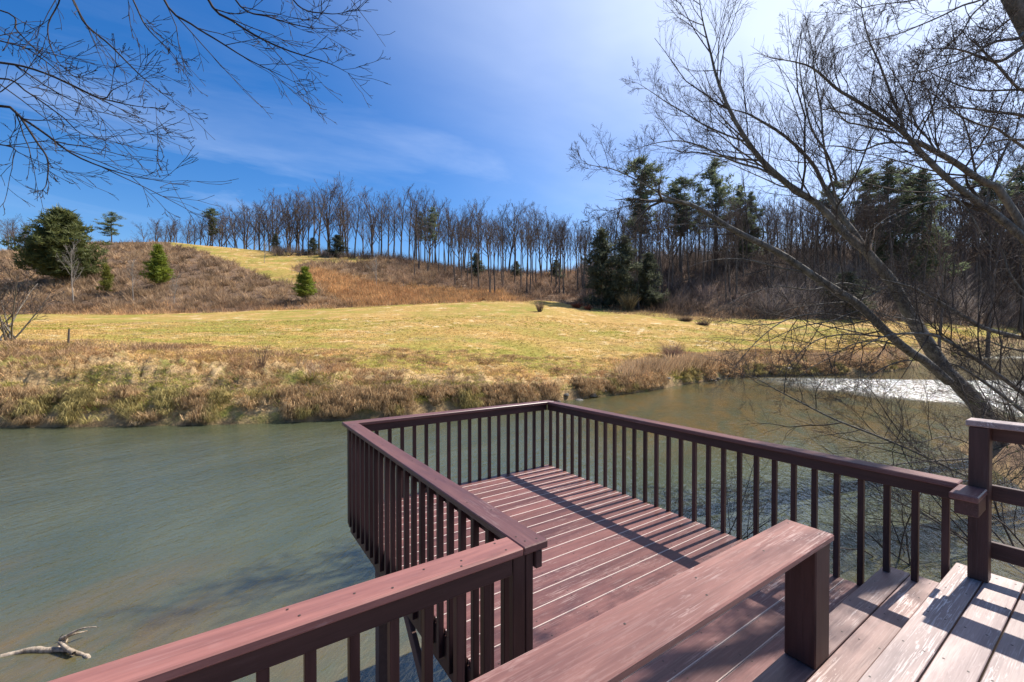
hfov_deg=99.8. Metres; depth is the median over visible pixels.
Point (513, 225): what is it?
bare tree
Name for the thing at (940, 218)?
bare tree
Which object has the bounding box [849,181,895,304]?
bare tree
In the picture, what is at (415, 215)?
bare tree
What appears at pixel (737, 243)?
bare tree
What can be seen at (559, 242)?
bare tree
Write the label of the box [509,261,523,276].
hemlock tree
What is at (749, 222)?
bare tree
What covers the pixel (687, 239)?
bare tree
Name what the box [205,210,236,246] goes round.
bare tree
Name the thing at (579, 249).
bare tree
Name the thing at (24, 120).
overhanging tree
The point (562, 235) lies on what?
bare tree
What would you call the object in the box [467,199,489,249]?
bare tree
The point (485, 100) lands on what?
sky
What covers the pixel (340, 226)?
bare tree
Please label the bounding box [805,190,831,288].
bare tree
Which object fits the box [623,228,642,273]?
bare tree
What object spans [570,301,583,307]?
russet bush
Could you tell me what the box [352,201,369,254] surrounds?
bare tree
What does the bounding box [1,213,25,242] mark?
bare tree
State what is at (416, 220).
bare tree
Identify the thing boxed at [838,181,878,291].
bare tree
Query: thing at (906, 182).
pine tree
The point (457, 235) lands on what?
bare tree
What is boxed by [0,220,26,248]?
bare tree
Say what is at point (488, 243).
bare tree
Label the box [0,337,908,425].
bank grass
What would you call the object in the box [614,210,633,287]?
bare tree
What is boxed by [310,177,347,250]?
bare tree
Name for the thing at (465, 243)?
bare tree
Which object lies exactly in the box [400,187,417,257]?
bare tree
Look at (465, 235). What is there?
bare tree
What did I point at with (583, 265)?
bare tree
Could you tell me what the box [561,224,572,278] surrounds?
bare tree
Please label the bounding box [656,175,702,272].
pine tree
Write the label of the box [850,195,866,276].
bare tree
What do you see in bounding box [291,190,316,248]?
bare tree
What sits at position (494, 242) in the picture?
bare tree
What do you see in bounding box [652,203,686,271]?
bare tree
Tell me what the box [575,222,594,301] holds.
bare tree
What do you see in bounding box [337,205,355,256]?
bare tree
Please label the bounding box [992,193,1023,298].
bare tree
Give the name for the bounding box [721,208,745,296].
bare tree
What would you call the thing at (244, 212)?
bare tree
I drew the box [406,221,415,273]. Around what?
bare tree
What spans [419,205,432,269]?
bare tree
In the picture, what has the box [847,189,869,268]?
bare tree
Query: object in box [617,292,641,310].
tan bush
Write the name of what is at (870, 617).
wooden step
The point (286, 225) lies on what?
bare tree
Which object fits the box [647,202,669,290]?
bare tree
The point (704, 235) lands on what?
bare tree
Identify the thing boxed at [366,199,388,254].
bare tree
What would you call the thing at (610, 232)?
bare tree
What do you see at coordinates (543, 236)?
bare tree
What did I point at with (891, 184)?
pine tree
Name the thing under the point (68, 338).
fence post
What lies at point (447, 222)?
bare tree
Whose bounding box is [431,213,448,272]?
bare tree
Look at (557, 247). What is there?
bare tree
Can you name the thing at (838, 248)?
bare tree
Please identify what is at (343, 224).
bare tree
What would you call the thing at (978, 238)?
bare tree
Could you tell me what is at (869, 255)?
leaning tree
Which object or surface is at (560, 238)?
bare tree
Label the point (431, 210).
pine tree
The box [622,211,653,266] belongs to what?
bare tree
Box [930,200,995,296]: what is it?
bare tree
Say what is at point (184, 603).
sunken log
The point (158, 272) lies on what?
young pine
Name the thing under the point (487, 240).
bare tree
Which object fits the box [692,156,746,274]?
pine tree
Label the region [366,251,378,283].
bare tree
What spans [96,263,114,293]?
young pine
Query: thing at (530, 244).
bare tree
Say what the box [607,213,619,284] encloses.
bare tree
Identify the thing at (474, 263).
hemlock tree
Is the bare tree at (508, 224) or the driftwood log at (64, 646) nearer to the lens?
the driftwood log at (64, 646)
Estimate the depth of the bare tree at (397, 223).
179.91 m
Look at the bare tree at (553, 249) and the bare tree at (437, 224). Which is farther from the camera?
the bare tree at (437, 224)
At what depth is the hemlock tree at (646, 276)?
102.88 m
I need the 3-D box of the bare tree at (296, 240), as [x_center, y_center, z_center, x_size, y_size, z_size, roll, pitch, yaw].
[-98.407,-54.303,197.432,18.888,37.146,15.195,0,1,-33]
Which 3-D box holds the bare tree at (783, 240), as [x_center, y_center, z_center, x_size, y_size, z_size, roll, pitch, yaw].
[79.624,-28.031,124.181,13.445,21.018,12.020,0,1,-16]
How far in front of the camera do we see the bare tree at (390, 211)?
186.79 m
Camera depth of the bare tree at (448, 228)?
180.89 m
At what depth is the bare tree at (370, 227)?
192.89 m
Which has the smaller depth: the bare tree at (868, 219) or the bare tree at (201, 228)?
the bare tree at (868, 219)
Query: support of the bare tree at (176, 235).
on the ground at (126, 582)
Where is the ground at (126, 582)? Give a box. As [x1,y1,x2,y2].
[0,242,1023,681]
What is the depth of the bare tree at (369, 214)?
193.01 m
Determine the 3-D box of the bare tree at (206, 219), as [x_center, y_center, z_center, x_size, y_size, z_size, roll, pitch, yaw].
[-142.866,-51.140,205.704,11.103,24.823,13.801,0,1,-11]
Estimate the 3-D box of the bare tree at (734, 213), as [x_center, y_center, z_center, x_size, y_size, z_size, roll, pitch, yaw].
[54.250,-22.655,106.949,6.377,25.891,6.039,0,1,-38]
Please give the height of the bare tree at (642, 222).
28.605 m
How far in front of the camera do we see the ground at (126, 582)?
16.44 m
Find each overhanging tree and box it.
[0,0,394,249]
[803,0,1023,185]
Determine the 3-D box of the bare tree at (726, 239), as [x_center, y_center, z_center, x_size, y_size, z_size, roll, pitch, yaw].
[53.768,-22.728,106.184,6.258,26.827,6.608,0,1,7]
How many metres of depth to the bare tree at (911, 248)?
121.73 m
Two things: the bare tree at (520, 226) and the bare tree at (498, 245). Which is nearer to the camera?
the bare tree at (520, 226)
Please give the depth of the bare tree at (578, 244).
154.95 m
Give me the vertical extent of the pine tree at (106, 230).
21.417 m
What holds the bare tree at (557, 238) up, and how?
on the ground at (126, 582)
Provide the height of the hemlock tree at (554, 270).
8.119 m
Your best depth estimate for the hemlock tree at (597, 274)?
104.72 m
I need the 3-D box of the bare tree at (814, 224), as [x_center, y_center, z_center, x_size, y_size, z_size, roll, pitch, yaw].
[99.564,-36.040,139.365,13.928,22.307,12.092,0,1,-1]
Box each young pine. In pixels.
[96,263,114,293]
[137,243,174,283]
[291,266,316,298]
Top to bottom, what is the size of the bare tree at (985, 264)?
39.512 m
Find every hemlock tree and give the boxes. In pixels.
[270,233,280,248]
[303,237,320,254]
[323,234,348,255]
[464,253,485,276]
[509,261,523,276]
[546,260,565,279]
[580,227,626,308]
[602,233,648,306]
[630,251,670,308]
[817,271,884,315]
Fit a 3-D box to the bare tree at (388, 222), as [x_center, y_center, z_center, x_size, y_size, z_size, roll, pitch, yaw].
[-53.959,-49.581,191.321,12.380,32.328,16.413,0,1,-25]
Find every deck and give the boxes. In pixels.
[48,400,986,681]
[858,418,1023,681]
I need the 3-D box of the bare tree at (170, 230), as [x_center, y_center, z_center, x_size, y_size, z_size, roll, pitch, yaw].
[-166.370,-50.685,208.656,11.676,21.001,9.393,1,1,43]
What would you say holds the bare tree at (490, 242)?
on the ground at (126, 582)
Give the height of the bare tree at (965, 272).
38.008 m
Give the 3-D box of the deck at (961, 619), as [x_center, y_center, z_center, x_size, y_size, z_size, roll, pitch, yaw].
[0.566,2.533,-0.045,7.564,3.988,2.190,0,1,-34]
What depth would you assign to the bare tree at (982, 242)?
166.75 m
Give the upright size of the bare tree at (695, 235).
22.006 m
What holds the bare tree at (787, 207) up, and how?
on the ground at (126, 582)
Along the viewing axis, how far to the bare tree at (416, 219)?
162.01 m
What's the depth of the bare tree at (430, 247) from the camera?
197.67 m
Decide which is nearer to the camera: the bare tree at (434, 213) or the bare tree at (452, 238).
the bare tree at (452, 238)
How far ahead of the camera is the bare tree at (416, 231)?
151.16 m
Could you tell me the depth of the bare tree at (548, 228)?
187.17 m
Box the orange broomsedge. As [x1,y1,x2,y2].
[291,262,530,305]
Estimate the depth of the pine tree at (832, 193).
133.18 m
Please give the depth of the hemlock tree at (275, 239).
179.28 m
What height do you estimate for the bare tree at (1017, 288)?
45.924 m
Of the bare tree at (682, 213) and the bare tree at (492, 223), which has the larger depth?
the bare tree at (492, 223)
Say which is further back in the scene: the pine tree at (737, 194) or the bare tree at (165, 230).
the bare tree at (165, 230)
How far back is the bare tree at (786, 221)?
111.37 m
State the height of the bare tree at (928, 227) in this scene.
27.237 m
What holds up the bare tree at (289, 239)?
on the ground at (126, 582)
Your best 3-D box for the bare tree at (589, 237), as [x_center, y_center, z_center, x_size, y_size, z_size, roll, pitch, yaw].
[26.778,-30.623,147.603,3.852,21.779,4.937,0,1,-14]
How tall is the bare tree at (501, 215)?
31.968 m
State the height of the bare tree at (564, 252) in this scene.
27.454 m
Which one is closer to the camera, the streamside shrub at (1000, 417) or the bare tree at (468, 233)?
the streamside shrub at (1000, 417)
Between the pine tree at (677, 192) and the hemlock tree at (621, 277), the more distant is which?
the pine tree at (677, 192)
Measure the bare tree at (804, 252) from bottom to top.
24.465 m
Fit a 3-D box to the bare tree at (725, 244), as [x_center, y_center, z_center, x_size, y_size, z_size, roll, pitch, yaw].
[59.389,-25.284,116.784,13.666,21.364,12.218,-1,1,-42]
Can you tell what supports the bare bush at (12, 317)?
on the ground at (126, 582)
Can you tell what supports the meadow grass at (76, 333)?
on the ground at (126, 582)
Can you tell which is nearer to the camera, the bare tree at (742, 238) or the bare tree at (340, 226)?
the bare tree at (742, 238)
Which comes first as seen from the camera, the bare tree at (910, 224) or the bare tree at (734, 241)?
the bare tree at (734, 241)
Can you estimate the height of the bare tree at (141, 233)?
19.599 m
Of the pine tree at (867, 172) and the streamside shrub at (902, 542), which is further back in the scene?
the pine tree at (867, 172)
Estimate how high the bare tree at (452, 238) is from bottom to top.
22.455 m
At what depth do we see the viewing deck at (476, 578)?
3.17 m
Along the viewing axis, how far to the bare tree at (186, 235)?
205.21 m
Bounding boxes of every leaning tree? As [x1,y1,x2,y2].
[565,0,1019,517]
[747,0,1023,262]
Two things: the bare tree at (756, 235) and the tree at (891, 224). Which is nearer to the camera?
the tree at (891, 224)
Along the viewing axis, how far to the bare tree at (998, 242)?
81.78 m
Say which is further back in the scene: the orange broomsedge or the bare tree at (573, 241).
the bare tree at (573, 241)
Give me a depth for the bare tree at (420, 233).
146.93 m
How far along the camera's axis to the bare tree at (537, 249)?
139.80 m
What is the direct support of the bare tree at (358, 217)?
on the ground at (126, 582)
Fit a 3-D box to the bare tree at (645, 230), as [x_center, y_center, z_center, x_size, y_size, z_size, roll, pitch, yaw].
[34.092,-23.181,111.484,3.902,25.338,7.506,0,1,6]
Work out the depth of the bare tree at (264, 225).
201.67 m
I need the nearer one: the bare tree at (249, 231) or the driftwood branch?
the driftwood branch
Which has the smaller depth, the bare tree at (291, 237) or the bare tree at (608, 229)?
the bare tree at (608, 229)
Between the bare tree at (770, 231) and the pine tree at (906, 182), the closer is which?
the bare tree at (770, 231)
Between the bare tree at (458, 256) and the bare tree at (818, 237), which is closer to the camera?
the bare tree at (818, 237)
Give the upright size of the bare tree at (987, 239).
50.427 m
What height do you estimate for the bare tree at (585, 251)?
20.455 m
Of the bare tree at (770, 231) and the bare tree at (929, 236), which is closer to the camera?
the bare tree at (770, 231)
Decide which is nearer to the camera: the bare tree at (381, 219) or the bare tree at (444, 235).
the bare tree at (444, 235)
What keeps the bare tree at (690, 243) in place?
on the ground at (126, 582)
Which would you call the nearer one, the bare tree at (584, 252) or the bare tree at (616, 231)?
the bare tree at (616, 231)
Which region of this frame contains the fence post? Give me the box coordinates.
[67,329,69,344]
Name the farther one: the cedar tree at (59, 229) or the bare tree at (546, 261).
the bare tree at (546, 261)
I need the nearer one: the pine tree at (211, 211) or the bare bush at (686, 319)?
the bare bush at (686, 319)
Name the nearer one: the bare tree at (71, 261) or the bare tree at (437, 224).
the bare tree at (71, 261)
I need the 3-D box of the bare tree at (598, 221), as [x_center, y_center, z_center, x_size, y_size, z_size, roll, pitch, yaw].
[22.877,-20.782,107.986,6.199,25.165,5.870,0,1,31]
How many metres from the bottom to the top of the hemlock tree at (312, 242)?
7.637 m
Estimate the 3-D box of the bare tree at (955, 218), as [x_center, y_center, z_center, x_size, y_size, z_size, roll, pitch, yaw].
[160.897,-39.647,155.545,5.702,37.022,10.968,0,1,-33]
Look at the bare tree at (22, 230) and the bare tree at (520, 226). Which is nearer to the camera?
the bare tree at (520, 226)
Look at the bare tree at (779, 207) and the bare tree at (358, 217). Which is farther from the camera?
the bare tree at (358, 217)
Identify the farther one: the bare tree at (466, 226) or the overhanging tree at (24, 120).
the bare tree at (466, 226)
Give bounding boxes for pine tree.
[93,211,125,241]
[199,207,221,245]
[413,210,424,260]
[423,206,438,265]
[616,154,672,285]
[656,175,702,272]
[687,183,710,266]
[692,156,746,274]
[718,183,757,264]
[743,191,769,255]
[819,181,848,259]
[848,164,893,263]
[861,156,918,266]
[879,166,941,271]
[893,166,970,281]
[950,174,1023,270]
[984,165,1023,278]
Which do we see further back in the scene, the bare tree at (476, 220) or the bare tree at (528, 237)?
the bare tree at (476, 220)
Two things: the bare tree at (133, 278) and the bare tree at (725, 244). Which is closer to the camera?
the bare tree at (133, 278)
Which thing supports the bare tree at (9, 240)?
on the ground at (126, 582)
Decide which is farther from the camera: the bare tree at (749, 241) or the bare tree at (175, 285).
the bare tree at (749, 241)
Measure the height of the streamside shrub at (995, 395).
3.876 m
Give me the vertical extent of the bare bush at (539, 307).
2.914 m
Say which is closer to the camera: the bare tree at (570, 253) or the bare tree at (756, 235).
the bare tree at (756, 235)
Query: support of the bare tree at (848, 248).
on the ground at (126, 582)
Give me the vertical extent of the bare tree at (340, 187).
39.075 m
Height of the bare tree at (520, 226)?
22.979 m
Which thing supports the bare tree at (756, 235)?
on the ground at (126, 582)
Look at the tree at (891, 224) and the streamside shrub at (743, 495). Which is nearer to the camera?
the streamside shrub at (743, 495)
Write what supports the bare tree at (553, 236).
on the ground at (126, 582)
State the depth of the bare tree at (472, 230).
198.69 m
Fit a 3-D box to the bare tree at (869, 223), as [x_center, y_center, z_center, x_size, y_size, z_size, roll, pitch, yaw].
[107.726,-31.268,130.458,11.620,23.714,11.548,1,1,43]
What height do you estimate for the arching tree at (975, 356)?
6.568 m
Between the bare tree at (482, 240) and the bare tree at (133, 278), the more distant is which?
the bare tree at (482, 240)
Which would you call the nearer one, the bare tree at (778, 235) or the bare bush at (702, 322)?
the bare bush at (702, 322)
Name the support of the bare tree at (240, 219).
on the ground at (126, 582)
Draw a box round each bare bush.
[0,262,67,340]
[246,338,274,367]
[534,298,544,311]
[653,339,693,357]
[676,315,692,320]
[692,320,710,324]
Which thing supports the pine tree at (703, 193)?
on the ground at (126, 582)
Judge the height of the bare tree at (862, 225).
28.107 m
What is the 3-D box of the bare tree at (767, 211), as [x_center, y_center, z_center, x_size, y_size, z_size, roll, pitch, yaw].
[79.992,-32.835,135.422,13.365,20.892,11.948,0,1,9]
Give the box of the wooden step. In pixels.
[752,567,938,681]
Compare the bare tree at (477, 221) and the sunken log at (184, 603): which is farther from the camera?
the bare tree at (477, 221)
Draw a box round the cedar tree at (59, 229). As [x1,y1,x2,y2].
[0,202,112,282]
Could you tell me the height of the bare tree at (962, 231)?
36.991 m
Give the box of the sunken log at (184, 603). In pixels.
[85,542,362,640]
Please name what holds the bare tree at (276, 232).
on the ground at (126, 582)
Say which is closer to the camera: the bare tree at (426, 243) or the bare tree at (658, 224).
the bare tree at (658, 224)
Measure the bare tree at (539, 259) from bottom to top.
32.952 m
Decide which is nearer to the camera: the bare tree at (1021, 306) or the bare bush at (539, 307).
the bare bush at (539, 307)
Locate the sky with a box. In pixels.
[0,0,1023,271]
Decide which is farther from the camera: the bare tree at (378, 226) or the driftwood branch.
the bare tree at (378, 226)
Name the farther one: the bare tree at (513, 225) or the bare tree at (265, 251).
the bare tree at (513, 225)
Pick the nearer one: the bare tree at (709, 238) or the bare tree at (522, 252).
the bare tree at (709, 238)
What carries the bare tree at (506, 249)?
on the ground at (126, 582)
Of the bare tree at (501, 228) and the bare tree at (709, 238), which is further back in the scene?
the bare tree at (501, 228)
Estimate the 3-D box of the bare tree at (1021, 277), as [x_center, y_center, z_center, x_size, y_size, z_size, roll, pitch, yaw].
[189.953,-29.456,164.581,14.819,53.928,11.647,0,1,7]
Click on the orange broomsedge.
(416, 292)
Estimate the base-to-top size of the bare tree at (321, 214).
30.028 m
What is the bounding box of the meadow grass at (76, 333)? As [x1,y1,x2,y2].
[0,314,969,376]
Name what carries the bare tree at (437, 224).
on the ground at (126, 582)
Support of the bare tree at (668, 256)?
on the ground at (126, 582)
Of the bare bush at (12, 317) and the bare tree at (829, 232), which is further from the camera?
the bare tree at (829, 232)
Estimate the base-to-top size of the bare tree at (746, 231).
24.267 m
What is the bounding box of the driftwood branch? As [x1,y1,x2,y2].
[46,630,87,665]
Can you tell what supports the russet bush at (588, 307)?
on the ground at (126, 582)
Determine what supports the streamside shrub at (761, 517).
in the river
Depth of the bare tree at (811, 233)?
124.33 m
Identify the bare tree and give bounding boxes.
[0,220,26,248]
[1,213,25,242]
[1,226,17,249]
[6,220,35,244]
[9,220,39,244]
[56,239,82,301]
[123,256,140,299]
[132,221,151,241]
[147,218,163,239]
[147,218,164,240]
[156,224,175,241]
[160,217,180,241]
[164,218,180,241]
[168,272,182,305]
[169,222,183,242]
[178,215,195,243]
[183,225,201,242]
[184,223,202,244]
[188,213,211,244]
[198,213,219,245]
[198,219,224,245]
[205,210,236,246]
[207,212,233,246]
[214,203,243,247]
[217,210,233,246]
[218,206,246,247]
[221,199,262,248]
[230,200,263,248]
[233,206,267,249]
[243,196,271,249]
[248,187,287,248]
[249,205,278,248]
[256,204,294,250]
[259,195,291,236]
[263,242,272,262]
[272,195,298,249]
[272,196,306,249]
[275,187,313,252]
[275,189,312,251]
[275,201,310,248]
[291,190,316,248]
[296,193,316,243]
[300,178,342,248]
[306,186,337,237]
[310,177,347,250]
[316,181,337,249]
[323,185,355,247]
[326,172,356,254]
[333,199,352,253]
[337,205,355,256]
[344,187,372,258]
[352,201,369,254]
[354,185,388,254]
[364,190,393,253]
[364,209,383,249]
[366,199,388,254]
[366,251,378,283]
[374,182,414,256]
[377,192,399,252]
[384,192,406,254]
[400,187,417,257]
[404,192,425,259]
[405,187,429,258]
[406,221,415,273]
[409,207,423,246]
[410,216,425,268]
[411,207,423,266]
[415,186,435,261]
[418,205,447,261]
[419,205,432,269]
[420,191,449,260]
[421,220,432,270]
[423,194,448,262]
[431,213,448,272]
[437,211,451,270]
[438,218,446,270]
[440,197,463,263]
[441,202,458,262]
[444,214,461,275]
[445,207,472,265]
[446,220,463,284]
[453,214,477,258]
[453,215,465,277]
[454,206,479,261]
[454,218,461,272]
[456,211,468,269]
[457,221,469,270]
[458,206,472,249]
[462,199,489,267]
[463,220,476,278]
[466,226,475,286]
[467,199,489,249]
[467,216,483,287]
[473,224,483,261]
[474,219,498,257]
[474,220,491,291]
[477,213,485,275]
[479,213,499,284]
[483,218,497,276]
[483,220,499,291]
[487,216,506,272]
[491,210,498,274]
[492,200,513,268]
[494,219,507,284]
[496,221,513,268]
[497,219,508,286]
[500,202,534,269]
[501,200,525,261]
[509,213,525,282]
[511,214,527,286]
[516,232,526,270]
[519,204,540,272]
[519,218,538,292]
[520,216,533,274]
[520,216,538,292]
[522,200,538,272]
[526,204,554,275]
[529,225,536,283]
[530,222,545,283]
[535,207,565,267]
[537,216,550,278]
[537,216,557,270]
[546,214,565,258]
[548,214,573,274]
[548,215,560,285]
[548,219,568,266]
[550,222,563,290]
[553,234,565,293]
[554,217,567,281]
[555,220,569,293]
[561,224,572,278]
[565,232,572,271]
[567,219,584,291]
[569,220,579,271]
[571,236,582,279]
[572,249,595,272]
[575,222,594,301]
[576,223,584,278]
[576,232,585,278]
[577,227,591,290]
[578,223,589,288]
[586,224,596,264]
[591,210,612,299]
[602,212,618,271]
[602,213,621,268]
[604,200,624,269]
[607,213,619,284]
[613,212,628,288]
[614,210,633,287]
[620,212,646,309]
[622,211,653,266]
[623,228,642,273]
[630,191,655,271]
[634,205,650,298]
[636,201,657,250]
[638,215,669,260]
[641,206,665,289]
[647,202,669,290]
[649,193,669,278]
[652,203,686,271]
[653,206,684,264]
[663,208,684,298]
[663,209,685,293]
[674,212,702,272]
[677,196,700,279]
[680,208,692,285]
[688,207,701,274]
[689,193,719,291]
[692,218,710,247]
[696,215,734,278]
[702,200,717,279]
[706,191,726,282]
[709,212,748,270]
[710,200,724,278]
[716,196,739,300]
[719,191,753,294]
[719,198,745,299]
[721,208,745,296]
[723,198,759,245]
[738,199,753,284]
[740,195,755,270]
[747,214,755,267]
[748,201,785,260]
[749,215,762,262]
[753,203,780,280]
[759,213,786,261]
[761,196,783,279]
[763,199,783,288]
[764,185,790,259]
[772,201,801,289]
[775,206,809,273]
[776,213,795,273]
[777,198,832,280]
[780,193,792,250]
[781,192,798,254]
[796,195,827,248]
[798,201,816,294]
[804,199,826,286]
[804,208,843,273]
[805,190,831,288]
[806,202,824,267]
[815,194,850,261]
[823,192,849,277]
[823,197,844,279]
[831,197,851,273]
[835,221,866,264]
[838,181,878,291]
[838,201,852,271]
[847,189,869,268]
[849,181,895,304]
[849,191,871,270]
[849,200,890,254]
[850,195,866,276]
[854,185,885,302]
[862,188,895,303]
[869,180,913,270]
[877,209,937,282]
[878,190,905,273]
[892,204,915,277]
[899,204,959,259]
[917,197,953,299]
[921,203,978,347]
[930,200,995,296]
[934,194,970,300]
[935,185,960,289]
[942,176,958,276]
[942,193,988,281]
[945,179,971,272]
[950,191,978,289]
[953,191,1023,280]
[954,204,980,289]
[960,177,1001,315]
[966,206,1023,311]
[969,180,1000,287]
[974,183,1023,356]
[976,170,1023,294]
[978,192,991,276]
[986,196,1023,330]
[987,213,1023,313]
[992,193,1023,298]
[1013,183,1023,330]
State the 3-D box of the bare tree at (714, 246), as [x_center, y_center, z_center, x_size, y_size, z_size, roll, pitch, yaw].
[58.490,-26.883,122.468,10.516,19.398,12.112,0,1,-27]
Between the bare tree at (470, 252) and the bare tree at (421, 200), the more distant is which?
the bare tree at (421, 200)
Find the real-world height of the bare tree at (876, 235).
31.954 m
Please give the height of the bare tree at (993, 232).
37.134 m
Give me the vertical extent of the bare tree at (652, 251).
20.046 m
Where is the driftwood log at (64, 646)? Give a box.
[0,626,96,661]
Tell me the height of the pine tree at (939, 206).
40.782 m
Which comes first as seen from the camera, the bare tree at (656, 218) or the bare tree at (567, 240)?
the bare tree at (656, 218)
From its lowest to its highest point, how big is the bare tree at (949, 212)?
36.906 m
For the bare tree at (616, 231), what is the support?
on the ground at (126, 582)
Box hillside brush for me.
[0,236,589,314]
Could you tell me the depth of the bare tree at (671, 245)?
107.21 m
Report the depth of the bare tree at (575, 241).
129.19 m
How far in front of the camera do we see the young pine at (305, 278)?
104.15 m
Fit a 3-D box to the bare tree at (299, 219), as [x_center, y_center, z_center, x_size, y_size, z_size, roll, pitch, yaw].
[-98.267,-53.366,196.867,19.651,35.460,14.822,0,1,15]
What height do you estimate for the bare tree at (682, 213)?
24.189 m
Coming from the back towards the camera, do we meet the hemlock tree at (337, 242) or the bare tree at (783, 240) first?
the hemlock tree at (337, 242)
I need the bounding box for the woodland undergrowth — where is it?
[265,231,1023,328]
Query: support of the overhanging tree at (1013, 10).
on the ground at (126, 582)
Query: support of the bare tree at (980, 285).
on the ground at (126, 582)
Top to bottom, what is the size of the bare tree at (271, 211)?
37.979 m
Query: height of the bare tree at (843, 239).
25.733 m
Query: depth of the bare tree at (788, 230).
121.20 m
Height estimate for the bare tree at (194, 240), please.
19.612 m
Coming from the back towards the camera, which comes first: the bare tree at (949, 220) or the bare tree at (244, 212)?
the bare tree at (244, 212)
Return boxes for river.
[0,350,1023,668]
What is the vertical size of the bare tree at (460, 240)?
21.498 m
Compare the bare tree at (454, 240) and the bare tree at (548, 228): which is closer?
the bare tree at (454, 240)
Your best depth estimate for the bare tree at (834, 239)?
117.03 m
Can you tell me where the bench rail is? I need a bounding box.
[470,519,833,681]
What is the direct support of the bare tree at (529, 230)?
on the ground at (126, 582)
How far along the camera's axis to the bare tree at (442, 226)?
148.90 m
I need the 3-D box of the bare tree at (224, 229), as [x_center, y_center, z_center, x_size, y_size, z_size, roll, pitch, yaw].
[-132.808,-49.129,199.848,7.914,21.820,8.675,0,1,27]
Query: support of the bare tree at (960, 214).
on the ground at (126, 582)
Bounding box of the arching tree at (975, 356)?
[812,218,1023,413]
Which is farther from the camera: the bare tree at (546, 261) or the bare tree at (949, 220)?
the bare tree at (546, 261)
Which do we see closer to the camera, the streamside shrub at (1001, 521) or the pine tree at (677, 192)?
the streamside shrub at (1001, 521)
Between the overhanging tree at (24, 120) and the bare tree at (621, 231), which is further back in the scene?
the bare tree at (621, 231)
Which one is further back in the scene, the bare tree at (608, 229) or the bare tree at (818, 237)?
the bare tree at (608, 229)
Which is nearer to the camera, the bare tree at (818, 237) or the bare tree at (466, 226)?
the bare tree at (818, 237)
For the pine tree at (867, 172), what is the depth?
130.06 m
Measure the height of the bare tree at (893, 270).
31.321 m
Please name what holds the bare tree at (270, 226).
on the ground at (126, 582)
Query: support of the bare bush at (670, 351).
on the ground at (126, 582)
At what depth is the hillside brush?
117.18 m
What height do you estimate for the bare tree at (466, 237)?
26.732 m
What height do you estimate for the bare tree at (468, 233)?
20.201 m
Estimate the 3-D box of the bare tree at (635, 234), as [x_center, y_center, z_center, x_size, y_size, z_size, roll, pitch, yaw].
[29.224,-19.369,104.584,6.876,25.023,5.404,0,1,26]
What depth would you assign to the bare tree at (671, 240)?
112.47 m
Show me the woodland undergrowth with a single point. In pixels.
(279, 250)
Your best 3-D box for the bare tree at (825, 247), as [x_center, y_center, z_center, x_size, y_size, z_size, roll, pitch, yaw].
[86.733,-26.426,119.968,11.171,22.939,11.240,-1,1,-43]
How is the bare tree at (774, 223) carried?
on the ground at (126, 582)
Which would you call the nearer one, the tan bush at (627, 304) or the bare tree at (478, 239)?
the tan bush at (627, 304)
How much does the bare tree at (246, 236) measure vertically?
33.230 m
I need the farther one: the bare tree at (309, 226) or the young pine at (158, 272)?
the bare tree at (309, 226)
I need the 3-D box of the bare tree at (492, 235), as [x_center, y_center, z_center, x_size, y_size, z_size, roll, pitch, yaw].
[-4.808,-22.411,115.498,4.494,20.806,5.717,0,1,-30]
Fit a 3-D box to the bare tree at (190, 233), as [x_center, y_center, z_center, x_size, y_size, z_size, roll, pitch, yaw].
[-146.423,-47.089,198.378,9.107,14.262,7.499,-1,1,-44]
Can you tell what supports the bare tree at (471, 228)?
on the ground at (126, 582)
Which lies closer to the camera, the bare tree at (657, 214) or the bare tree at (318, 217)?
the bare tree at (657, 214)
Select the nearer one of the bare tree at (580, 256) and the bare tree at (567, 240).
the bare tree at (580, 256)
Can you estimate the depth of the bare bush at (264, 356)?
22.73 m
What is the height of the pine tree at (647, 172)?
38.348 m
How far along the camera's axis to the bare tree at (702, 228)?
113.10 m
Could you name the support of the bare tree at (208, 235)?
on the ground at (126, 582)
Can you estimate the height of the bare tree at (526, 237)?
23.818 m
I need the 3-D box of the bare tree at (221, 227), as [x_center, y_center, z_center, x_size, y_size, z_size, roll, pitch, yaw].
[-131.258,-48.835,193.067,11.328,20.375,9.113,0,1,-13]
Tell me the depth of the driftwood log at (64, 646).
5.34 m
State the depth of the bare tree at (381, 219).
176.08 m
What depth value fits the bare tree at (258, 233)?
206.41 m
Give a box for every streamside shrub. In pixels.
[663,455,805,536]
[697,469,808,539]
[797,356,1023,543]
[818,429,1003,579]
[848,350,1023,546]
[922,307,1023,442]
[928,321,1023,449]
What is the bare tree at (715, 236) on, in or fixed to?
on the ground at (126, 582)
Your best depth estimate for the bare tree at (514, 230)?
142.42 m
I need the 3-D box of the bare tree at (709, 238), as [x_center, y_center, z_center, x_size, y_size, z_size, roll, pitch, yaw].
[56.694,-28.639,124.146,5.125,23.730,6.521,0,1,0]
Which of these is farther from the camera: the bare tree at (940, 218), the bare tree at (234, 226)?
the bare tree at (234, 226)
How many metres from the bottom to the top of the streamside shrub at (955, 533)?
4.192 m
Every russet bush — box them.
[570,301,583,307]
[582,304,592,309]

